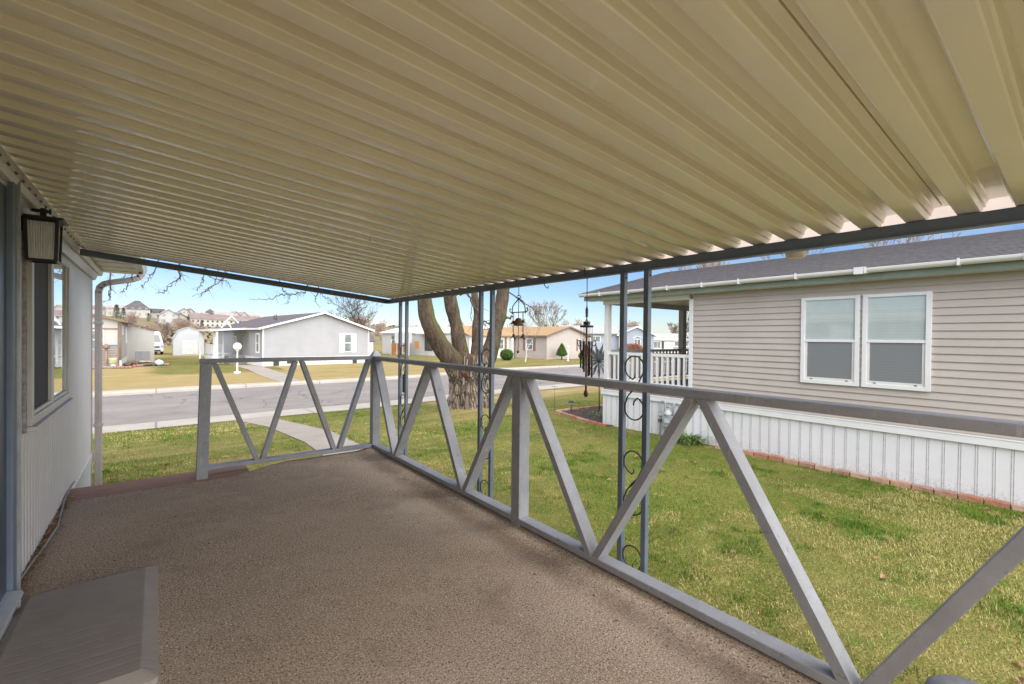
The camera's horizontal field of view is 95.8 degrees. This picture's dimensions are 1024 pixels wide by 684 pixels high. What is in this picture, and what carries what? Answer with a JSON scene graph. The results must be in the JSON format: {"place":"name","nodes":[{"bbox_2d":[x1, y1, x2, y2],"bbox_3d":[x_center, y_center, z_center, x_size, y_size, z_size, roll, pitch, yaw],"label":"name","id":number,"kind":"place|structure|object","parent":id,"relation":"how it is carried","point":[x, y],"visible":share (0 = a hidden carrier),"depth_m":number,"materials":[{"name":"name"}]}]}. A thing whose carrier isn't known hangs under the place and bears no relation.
{"place":"outdoors","nodes":[
{"label":"outdoors","id":0,"kind":"place"},
{"bbox_2d":[108,316,395,345],"bbox_3d":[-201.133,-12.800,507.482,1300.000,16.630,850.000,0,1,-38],"label":"hill","id":1,"kind":"structure","parent":0,"point":[143,321],"depth_m":236.51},
{"bbox_2d":[93,305,105,315],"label":"hill house","id":2,"kind":"structure","parent":1,"relation":"on","point":[103,310],"depth_m":262.94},
{"bbox_2d":[105,304,125,315],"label":"hill house","id":3,"kind":"structure","parent":1,"relation":"on","point":[110,309],"depth_m":262.48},
{"bbox_2d":[111,304,121,318],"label":"conifer","id":4,"kind":"object","parent":1,"relation":"on","point":[116,306],"visible":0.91,"depth_m":227.82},
{"bbox_2d":[120,308,126,319],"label":"conifer","id":5,"kind":"object","parent":1,"relation":"on","point":[123,311],"visible":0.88,"depth_m":238.92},
{"bbox_2d":[124,311,140,326],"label":"hillside tree","id":6,"kind":"object","parent":1,"relation":"on","point":[133,318],"visible":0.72,"depth_m":135.11,"materials":[{"name":"plant"}]},
{"bbox_2d":[121,301,150,317],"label":"hill house","id":7,"kind":"structure","parent":1,"relation":"on","point":[140,309],"depth_m":257.35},
{"bbox_2d":[150,308,164,317],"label":"hill house","id":8,"kind":"structure","parent":1,"relation":"on","point":[154,312],"depth_m":264.81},
{"bbox_2d":[156,309,179,323],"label":"hill house","id":9,"kind":"structure","parent":1,"relation":"on","point":[168,315],"depth_m":240.72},
{"bbox_2d":[178,313,186,322],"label":"hill house","id":10,"kind":"structure","parent":1,"relation":"on","point":[182,316],"depth_m":246.06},
{"bbox_2d":[178,308,189,315],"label":"hill house","id":11,"kind":"structure","parent":1,"relation":"on","point":[184,311],"depth_m":322.39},
{"bbox_2d":[192,311,207,313],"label":"hill house","id":12,"kind":"structure","parent":1,"relation":"on","point":[200,312],"depth_m":309.86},
{"bbox_2d":[205,309,213,314],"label":"hill house","id":13,"kind":"structure","parent":1,"relation":"on","point":[209,311],"depth_m":324.15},
{"bbox_2d":[187,313,260,326],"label":"row house block","id":14,"kind":"structure","parent":1,"relation":"on","point":[213,320],"depth_m":239.43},
{"bbox_2d":[220,311,237,315],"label":"hill house","id":15,"kind":"structure","parent":1,"relation":"on","point":[227,313],"depth_m":315.13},
{"bbox_2d":[239,311,248,316],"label":"hill house","id":16,"kind":"structure","parent":1,"relation":"on","point":[244,313],"depth_m":331.73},
{"bbox_2d":[103,315,398,345],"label":"brush","id":17,"kind":"object","parent":1,"relation":"on","point":[208,335],"visible":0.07,"depth_m":130.21,"materials":[{"name":"plant"}]},
{"bbox_2d":[248,314,260,316],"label":"hill house","id":18,"kind":"structure","parent":1,"relation":"on","point":[254,315],"depth_m":340.44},
{"bbox_2d":[175,312,420,327],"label":"treeline","id":19,"kind":"object","parent":1,"relation":"on","point":[373,325],"visible":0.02,"depth_m":439.11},
{"bbox_2d":[92,361,686,426],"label":"road","id":20,"kind":"structure","parent":0,"point":[134,409],"depth_m":15.31,"materials":[{"name":"asphalt"}]},
{"bbox_2d":[380,326,489,355],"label":"white long house","id":21,"kind":"structure","parent":0,"point":[417,334],"depth_m":59.31,"materials":[{"name":"paint"}]},
{"bbox_2d":[91,345,1023,683],"bbox_3d":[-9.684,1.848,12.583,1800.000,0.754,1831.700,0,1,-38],"label":"ground","id":22,"kind":"structure","parent":0,"point":[181,369],"depth_m":4.75,"materials":[{"name":"plant"}]},
{"bbox_2d":[0,159,146,641],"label":"mobile home","id":23,"kind":"object","parent":22,"relation":"on","point":[47,322],"visible":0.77,"depth_m":2.84,"materials":[{"name":"grey metal"}]},
{"bbox_2d":[0,181,5,601],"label":"door","id":24,"kind":"structure","parent":23,"relation":"in","point":[2,187],"depth_m":2.02,"materials":[{"name":"grey paint"}]},
{"bbox_2d":[21,208,67,264],"bbox_3d":[-2.523,-0.600,2.490,0.177,0.341,0.176,0,1,-38],"label":"wall lantern","id":25,"kind":"object","parent":23,"relation":"attached to","point":[42,235],"depth_m":2.45,"materials":[{"name":"black paint"}]},
{"bbox_2d":[22,231,73,433],"bbox_3d":[-3.076,-0.083,3.099,0.054,1.140,1.475,0,1,-38],"label":"window","id":26,"kind":"structure","parent":23,"relation":"in","point":[45,287],"depth_m":2.94,"materials":[{"name":"clear glass"}]},
{"bbox_2d":[92,345,118,365],"bbox_3d":[-29.430,0.986,31.224,4.430,1.600,0.150,0,1,-38],"label":"slatted fence","id":27,"kind":"object","parent":22,"relation":"on","point":[111,347],"visible":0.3,"depth_m":32.25,"materials":[{"name":"wood"}]},
{"bbox_2d":[102,344,109,365],"bbox_3d":[-27.900,0.966,31.802,0.400,1.660,0.380,0,1,-38],"label":"lantern post","id":28,"kind":"object","parent":22,"relation":"on","point":[106,347],"visible":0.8,"depth_m":31.74,"materials":[{"name":"brown paint"}]},
{"bbox_2d":[109,358,117,365],"bbox_3d":[-27.489,1.449,31.874,0.500,0.700,0.500,0,1,-38],"label":"yellow planter","id":29,"kind":"object","parent":22,"relation":"on","point":[112,361],"visible":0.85,"depth_m":31.74,"materials":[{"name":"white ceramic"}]},
{"bbox_2d":[92,314,156,365],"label":"cream house","id":30,"kind":"structure","parent":22,"relation":"on","point":[126,338],"depth_m":36.47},
{"bbox_2d":[92,330,103,349],"bbox_3d":[-28.963,-0.154,32.195,0.850,1.370,0.050,0,1,-38],"label":"window","id":31,"kind":"structure","parent":30,"relation":"in","point":[93,330],"depth_m":32.15,"materials":[{"name":"white plastic"}]},
{"bbox_2d":[122,361,155,365],"bbox_3d":[-27.515,1.625,34.302,2.172,0.414,2.218,0,1,-38],"label":"rock heap","id":32,"kind":"object","parent":22,"relation":"on","point":[137,362],"visible":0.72,"depth_m":33.85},
{"bbox_2d":[135,351,149,361],"bbox_3d":[-30.526,1.189,38.233,1.000,0.910,0.850,0,1,-38],"label":"air conditioner","id":33,"kind":"object","parent":22,"relation":"on","point":[142,355],"visible":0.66,"depth_m":37.91,"materials":[{"name":"grey metal"}]},
{"bbox_2d":[146,322,163,338],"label":"hillside tree","id":34,"kind":"object","parent":22,"relation":"on","point":[159,330],"visible":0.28,"depth_m":75.59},
{"bbox_2d":[154,359,163,365],"bbox_3d":[-26.223,1.524,34.364,0.589,0.469,0.386,0,1,-38],"label":"blue sack","id":35,"kind":"object","parent":22,"relation":"on","point":[159,362],"visible":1,"depth_m":34.25,"materials":[{"name":"plastic"}]},
{"bbox_2d":[154,331,165,353],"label":"delivery van","id":36,"kind":"object","parent":22,"relation":"on","point":[158,344],"visible":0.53,"depth_m":53.12,"materials":[{"name":"white paint"}]},
{"bbox_2d":[147,319,173,345],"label":"hillside tree","id":37,"kind":"object","parent":22,"relation":"on","point":[167,329],"visible":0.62,"depth_m":89.61,"materials":[{"name":"plant"}]},
{"bbox_2d":[168,316,194,339],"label":"hillside tree","id":38,"kind":"object","parent":22,"relation":"on","point":[184,323],"visible":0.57,"depth_m":78.82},
{"bbox_2d":[171,327,204,354],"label":"barn shed","id":39,"kind":"structure","parent":22,"relation":"on","point":[185,340],"depth_m":52.14,"materials":[{"name":"white"}]},
{"bbox_2d":[182,340,189,353],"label":"door","id":40,"kind":"structure","parent":39,"relation":"in","point":[185,343],"depth_m":52.01,"materials":[{"name":"white paint"}]},
{"bbox_2d":[190,340,197,353],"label":"door","id":41,"kind":"structure","parent":39,"relation":"in","point":[193,343],"depth_m":52.46,"materials":[{"name":"white paint"}]},
{"bbox_2d":[191,320,207,342],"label":"hillside tree","id":42,"kind":"object","parent":22,"relation":"on","point":[198,327],"visible":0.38,"depth_m":86.03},
{"bbox_2d":[233,343,241,373],"bbox_3d":[-16.869,0.991,28.402,0.480,1.900,0.473,0,1,-38],"label":"globe lamp post","id":43,"kind":"object","parent":22,"relation":"on","point":[237,347],"visible":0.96,"depth_m":28.29,"materials":[{"name":"white paint"}]},
{"bbox_2d":[233,365,299,381],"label":"path","id":44,"kind":"structure","parent":22,"relation":"on","point":[271,374],"depth_m":28.75,"materials":[{"name":"concrete"}]},
{"bbox_2d":[197,312,374,365],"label":"grey house","id":45,"kind":"structure","parent":22,"relation":"on","point":[321,334],"depth_m":38.19,"materials":[{"name":"grey"}]},
{"bbox_2d":[239,333,242,354],"bbox_3d":[-23.081,0.167,39.376,0.017,1.800,0.900,0,1,-44],"label":"door","id":46,"kind":"structure","parent":45,"relation":"in","point":[240,334],"depth_m":39.22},
{"bbox_2d":[255,333,259,353],"bbox_3d":[-19.831,0.084,36.048,0.050,1.600,0.900,0,1,-44],"label":"window","id":47,"kind":"structure","parent":45,"relation":"in","point":[257,340],"depth_m":36.05,"materials":[{"name":"white plastic"}]},
{"bbox_2d":[344,334,351,351],"bbox_3d":[-14.153,0.082,39.889,0.680,1.580,0.050,0,1,-44],"label":"window","id":48,"kind":"structure","parent":45,"relation":"in","point":[347,337],"depth_m":39.88,"materials":[{"name":"white plastic"}]},
{"bbox_2d":[233,415,360,455],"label":"path","id":49,"kind":"structure","parent":22,"relation":"on","point":[314,438],"depth_m":8.59,"materials":[{"name":"concrete"}]},
{"bbox_2d":[102,260,543,409],"bbox_3d":[-2.903,-1.239,9.823,1.819,6.339,9.312,1,1,45],"label":"old shade tree","id":50,"kind":"object","parent":22,"relation":"on","point":[463,390],"visible":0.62,"depth_m":11.08,"materials":[{"name":"brown plant"}]},
{"bbox_2d":[327,290,382,325],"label":"bare tree","id":51,"kind":"object","parent":22,"relation":"on","point":[356,309],"visible":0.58,"depth_m":52.23,"materials":[{"name":"plant"}]},
{"bbox_2d":[349,316,373,326],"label":"hillside tree","id":52,"kind":"object","parent":22,"relation":"on","point":[367,322],"visible":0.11,"depth_m":93.46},
{"bbox_2d":[369,332,375,355],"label":"shed","id":53,"kind":"structure","parent":22,"relation":"on","point":[371,343],"depth_m":47.11,"materials":[{"name":"white paint"}]},
{"bbox_2d":[375,319,386,339],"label":"hillside tree","id":54,"kind":"object","parent":22,"relation":"on","point":[381,326],"visible":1,"depth_m":155.06,"materials":[{"name":"plant"}]},
{"bbox_2d":[92,360,686,396],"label":"kerb","id":55,"kind":"structure","parent":22,"relation":"on","point":[165,390],"depth_m":20.39,"materials":[{"name":"concrete"}]},
{"bbox_2d":[92,372,687,433],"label":"kerb","id":56,"kind":"structure","parent":22,"relation":"on","point":[141,426],"depth_m":11.04,"materials":[{"name":"concrete"}]},
{"bbox_2d":[391,339,418,355],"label":"orange fence panels","id":57,"kind":"object","parent":22,"relation":"on","point":[394,348],"visible":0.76,"depth_m":58.24,"materials":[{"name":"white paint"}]},
{"bbox_2d":[21,447,821,683],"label":"porch deck","id":58,"kind":"structure","parent":22,"relation":"on","point":[280,538],"depth_m":2.42,"materials":[{"name":"brown carpet"}]},
{"bbox_2d":[21,481,74,579],"bbox_3d":[-3.067,1.235,3.087,0.059,0.033,2.402,0,1,-37],"label":"cable","id":59,"kind":"object","parent":58,"relation":"on","point":[44,545],"visible":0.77,"depth_m":2.97,"materials":[{"name":"rubber"}]},
{"bbox_2d":[21,492,75,590],"bbox_3d":[-2.937,1.242,2.932,0.097,0.024,2.112,0,1,-38],"label":"leaf debris","id":60,"kind":"object","parent":58,"relation":"on","point":[48,533],"visible":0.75,"depth_m":2.83,"materials":[{"name":"brown plant"}]},
{"bbox_2d":[0,565,158,683],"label":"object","id":61,"kind":"object","parent":58,"relation":"on","point":[104,630],"depth_m":1.94,"materials":[{"name":"grey rubber"}]},
{"bbox_2d":[40,468,668,648],"bbox_3d":[-1.110,1.264,2.607,2.380,0.020,4.118,0,1,-38],"label":"deck debris","id":62,"kind":"object","parent":58,"relation":"on","point":[398,568],"visible":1,"depth_m":2.41,"materials":[{"name":"brown plant"}]},
{"bbox_2d":[196,351,1023,683],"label":"porch railing","id":63,"kind":"object","parent":58,"relation":"on","point":[520,391],"visible":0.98,"depth_m":2.37,"materials":[{"name":"grey metal"}]},
{"bbox_2d":[500,349,513,359],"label":"round bush","id":64,"kind":"object","parent":22,"relation":"on","point":[506,354],"visible":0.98,"depth_m":47.81,"materials":[{"name":"green plant"}]},
{"bbox_2d":[0,0,1023,574],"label":"patio cover","id":65,"kind":"object","parent":22,"relation":"on","point":[402,150],"visible":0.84,"depth_m":1.33,"materials":[{"name":"beige metal"}]},
{"bbox_2d":[402,374,403,392],"bbox_3d":[-1.188,0.428,5.095,0.016,0.256,0.064,0,1,-38],"label":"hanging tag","id":66,"kind":"object","parent":65,"relation":"hanging from","point":[403,383],"visible":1,"depth_m":5.09,"materials":[{"name":"metal"}]},
{"bbox_2d":[509,280,527,352],"bbox_3d":[0.050,-0.190,3.498,0.072,0.551,0.231,0,1,-38],"label":"bird wind chime","id":67,"kind":"object","parent":65,"relation":"hanging from","point":[518,321],"visible":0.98,"depth_m":3.48},
{"bbox_2d":[577,268,595,396],"bbox_3d":[0.475,-0.059,2.945,0.086,0.823,0.144,0,1,-8],"label":"tube wind chime","id":68,"kind":"object","parent":65,"relation":"hanging from","point":[586,347],"visible":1,"depth_m":2.94,"materials":[{"name":"metal"}]},
{"bbox_2d":[445,325,592,359],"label":"orange roof house","id":69,"kind":"structure","parent":22,"relation":"on","point":[546,342],"depth_m":53.21,"materials":[{"name":"pink"}]},
{"bbox_2d":[499,339,503,348],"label":"window","id":70,"kind":"structure","parent":69,"relation":"in","point":[502,340],"depth_m":54.12,"materials":[{"name":"white plastic"}]},
{"bbox_2d":[525,338,532,349],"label":"window","id":71,"kind":"structure","parent":69,"relation":"in","point":[530,347],"depth_m":53.07,"materials":[{"name":"white plastic"}]},
{"bbox_2d":[517,317,540,361],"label":"birch sapling","id":72,"kind":"object","parent":22,"relation":"on","point":[526,344],"visible":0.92,"depth_m":44.64,"materials":[{"name":"white plant"}]},
{"bbox_2d":[526,300,566,326],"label":"bare tree","id":73,"kind":"object","parent":22,"relation":"on","point":[536,315],"visible":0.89,"depth_m":86.64,"materials":[{"name":"plant"}]},
{"bbox_2d":[555,343,568,359],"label":"cone shrub","id":74,"kind":"object","parent":22,"relation":"on","point":[561,351],"visible":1,"depth_m":50.64,"materials":[{"name":"green plant"}]},
{"bbox_2d":[115,415,1023,683],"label":"fallen leaves","id":75,"kind":"object","parent":22,"relation":"on","point":[1020,679],"visible":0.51,"depth_m":4.89,"materials":[{"name":"plant"}]},
{"bbox_2d":[562,407,612,425],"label":"flower bed soil","id":76,"kind":"structure","parent":22,"relation":"on","point":[598,418],"depth_m":10.79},
{"bbox_2d":[575,409,602,417],"bbox_3d":[2.435,1.653,10.937,1.926,0.073,1.425,0,1,-38],"label":"ground cover","id":77,"kind":"object","parent":76,"relation":"on","point":[592,411],"visible":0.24,"depth_m":10.86,"materials":[{"name":"green plant"}]},
{"bbox_2d":[587,344,603,410],"bbox_3d":[2.062,0.868,11.063,0.893,1.721,0.382,1,1,-3],"label":"metal flower","id":78,"kind":"object","parent":76,"relation":"on","point":[598,357],"visible":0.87,"depth_m":11.00,"materials":[{"name":"grey metal"}]},
{"bbox_2d":[587,420,596,424],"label":"edging brick","id":79,"kind":"object","parent":22,"relation":"on","point":[591,422],"visible":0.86,"depth_m":9.62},
{"bbox_2d":[559,325,656,356],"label":"blue house","id":80,"kind":"structure","parent":22,"relation":"on","point":[634,334],"depth_m":59.78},
{"bbox_2d":[590,336,600,341],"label":"window","id":81,"kind":"structure","parent":80,"relation":"in","point":[598,338],"depth_m":59.84,"materials":[{"name":"white plastic"}]},
{"bbox_2d":[634,339,640,344],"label":"window","id":82,"kind":"structure","parent":80,"relation":"in","point":[636,341],"depth_m":59.03,"materials":[{"name":"white plastic"}]},
{"bbox_2d":[618,343,642,352],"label":"weeping shrub","id":83,"kind":"object","parent":22,"relation":"on","point":[631,346],"visible":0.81,"depth_m":57.67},
{"bbox_2d":[627,320,640,326],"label":"hillside tree","id":84,"kind":"object","parent":22,"relation":"on","point":[632,324],"visible":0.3,"depth_m":157.09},
{"bbox_2d":[667,321,688,333],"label":"hillside tree","id":85,"kind":"object","parent":22,"relation":"on","point":[675,329],"visible":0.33,"depth_m":158.42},
{"bbox_2d":[686,313,688,342],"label":"bare tree","id":86,"kind":"object","parent":22,"relation":"on","point":[687,330],"visible":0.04,"depth_m":54.80,"materials":[{"name":"plant"}]},
{"bbox_2d":[678,431,714,446],"bbox_3d":[3.069,1.620,7.958,0.909,0.241,0.906,1,1,11],"label":"iris plant","id":87,"kind":"object","parent":22,"relation":"on","point":[686,439],"visible":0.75,"depth_m":7.81,"materials":[{"name":"green plant"}]},
{"bbox_2d":[670,262,729,270],"bbox_3d":[12.692,-2.608,31.871,4.269,9.888,5.343,0,1,-38],"label":"bare tree","id":88,"kind":"object","parent":22,"relation":"on","point":[711,264],"visible":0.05,"depth_m":30.84,"materials":[{"name":"plant"}]},
{"bbox_2d":[742,449,754,455],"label":"edging brick","id":89,"kind":"object","parent":22,"relation":"on","point":[748,452],"visible":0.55,"depth_m":7.13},
{"bbox_2d":[754,451,769,458],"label":"edging brick","id":90,"kind":"object","parent":22,"relation":"on","point":[760,455],"visible":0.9,"depth_m":7.00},
{"bbox_2d":[768,454,784,461],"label":"edging brick","id":91,"kind":"object","parent":22,"relation":"on","point":[775,457],"visible":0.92,"depth_m":6.83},
{"bbox_2d":[752,248,824,260],"bbox_3d":[17.700,-2.331,30.149,5.172,9.427,6.518,0,1,-38],"label":"bare tree","id":92,"kind":"object","parent":22,"relation":"on","point":[785,257],"visible":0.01,"depth_m":29.64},
{"bbox_2d":[783,458,799,464],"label":"edging brick","id":93,"kind":"object","parent":22,"relation":"on","point":[790,461],"visible":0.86,"depth_m":6.67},
{"bbox_2d":[578,229,1023,505],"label":"tan house","id":94,"kind":"structure","parent":22,"relation":"on","point":[935,325],"depth_m":6.16,"materials":[{"name":"plastic"}]},
{"bbox_2d":[658,400,677,436],"bbox_3d":[2.788,1.425,8.337,0.173,0.736,0.334,0,1,-38],"label":"gas meter","id":95,"kind":"object","parent":94,"relation":"attached to","point":[667,417],"visible":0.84,"depth_m":8.29,"materials":[{"name":"grey paint"}]},
{"bbox_2d":[800,295,860,386],"bbox_3d":[4.391,-0.021,6.400,0.055,1.210,0.700,0,1,-38],"label":"window","id":96,"kind":"structure","parent":94,"relation":"in","point":[834,318],"depth_m":6.37,"materials":[{"name":"white plastic"}]},
{"bbox_2d":[861,291,932,391],"bbox_3d":[4.832,-0.010,5.827,0.055,1.210,0.685,0,1,-38],"label":"window","id":97,"kind":"structure","parent":94,"relation":"in","point":[906,317],"depth_m":5.81,"materials":[{"name":"white plastic"}]},
{"bbox_2d":[799,461,815,468],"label":"edging brick","id":98,"kind":"object","parent":22,"relation":"on","point":[808,464],"visible":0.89,"depth_m":6.51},
{"bbox_2d":[815,465,832,471],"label":"edging brick","id":99,"kind":"object","parent":22,"relation":"on","point":[824,468],"visible":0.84,"depth_m":6.33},
{"bbox_2d":[832,468,850,475],"bbox_3d":[4.412,1.744,6.196,0.091,0.068,0.196,0,-1,-40],"label":"edging brick","id":100,"kind":"object","parent":22,"relation":"on","point":[840,471],"visible":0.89,"depth_m":6.17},
{"bbox_2d":[850,472,869,479],"bbox_3d":[4.543,1.747,6.034,0.095,0.069,0.199,0,1,-39],"label":"edging brick","id":101,"kind":"object","parent":22,"relation":"on","point":[860,475],"visible":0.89,"depth_m":6.00,"materials":[{"name":"brick"}]},
{"bbox_2d":[870,476,889,484],"bbox_3d":[4.665,1.755,5.867,0.085,0.075,0.196,0,-1,-40],"label":"edging brick","id":102,"kind":"object","parent":22,"relation":"on","point":[886,481],"visible":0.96,"depth_m":5.83,"materials":[{"name":"brick"}]},
{"bbox_2d":[890,479,911,488],"bbox_3d":[4.806,1.758,5.714,0.086,0.073,0.196,0,1,-40],"label":"edging brick","id":103,"kind":"object","parent":22,"relation":"on","point":[903,484],"visible":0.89,"depth_m":5.68,"materials":[{"name":"brick"}]},
{"bbox_2d":[862,232,960,247],"bbox_3d":[22.788,-2.274,28.331,5.557,9.558,6.860,0,1,-38],"label":"bare tree","id":104,"kind":"object","parent":22,"relation":"on","point":[899,241],"visible":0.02,"depth_m":27.04,"materials":[{"name":"plant"}]},
{"bbox_2d":[911,484,933,493],"bbox_3d":[4.923,1.758,5.544,0.089,0.068,0.196,0,2,-37],"label":"edging brick","id":105,"kind":"object","parent":22,"relation":"on","point":[916,487],"visible":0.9,"depth_m":5.53,"materials":[{"name":"brick"}]},
{"bbox_2d":[934,488,957,498],"bbox_3d":[5.043,1.762,5.375,0.085,0.079,0.196,0,-1,-38],"label":"edging brick","id":106,"kind":"object","parent":22,"relation":"on","point":[949,493],"visible":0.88,"depth_m":5.35,"materials":[{"name":"brick"}]},
{"bbox_2d":[925,674,978,683],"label":"grey tub","id":107,"kind":"object","parent":22,"relation":"on","point":[943,679],"visible":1,"depth_m":2.04,"materials":[{"name":"plastic"}]},
{"bbox_2d":[958,492,983,503],"bbox_3d":[5.171,1.766,5.211,0.083,0.079,0.197,0,2,-38],"label":"edging brick","id":108,"kind":"object","parent":22,"relation":"on","point":[970,498],"visible":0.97,"depth_m":5.19,"materials":[{"name":"brick"}]},
{"bbox_2d":[984,497,1010,508],"bbox_3d":[5.312,1.769,5.058,0.086,0.081,0.197,0,3,-37],"label":"edging brick","id":109,"kind":"object","parent":22,"relation":"on","point":[997,502],"visible":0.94,"depth_m":5.04,"materials":[{"name":"brick"}]},
{"bbox_2d":[1011,503,1023,511],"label":"edging brick","id":110,"kind":"object","parent":22,"relation":"on","point":[1015,507],"visible":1,"depth_m":4.91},
{"bbox_2d":[93,223,1023,333],"label":"sky","id":111,"kind":"structure","parent":0,"point":[222,298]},
{"bbox_2d":[653,333,688,352],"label":"white house","id":112,"kind":"structure","parent":0,"point":[665,340],"depth_m":79.05,"materials":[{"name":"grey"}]},
{"bbox_2d":[654,341,660,347],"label":"window","id":113,"kind":"structure","parent":112,"relation":"in","point":[657,344],"depth_m":79.09,"materials":[{"name":"white plastic"}]},
{"bbox_2d":[674,341,688,346],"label":"window","id":114,"kind":"structure","parent":112,"relation":"in","point":[675,342],"depth_m":78.93,"materials":[{"name":"white plastic"}]}
]}

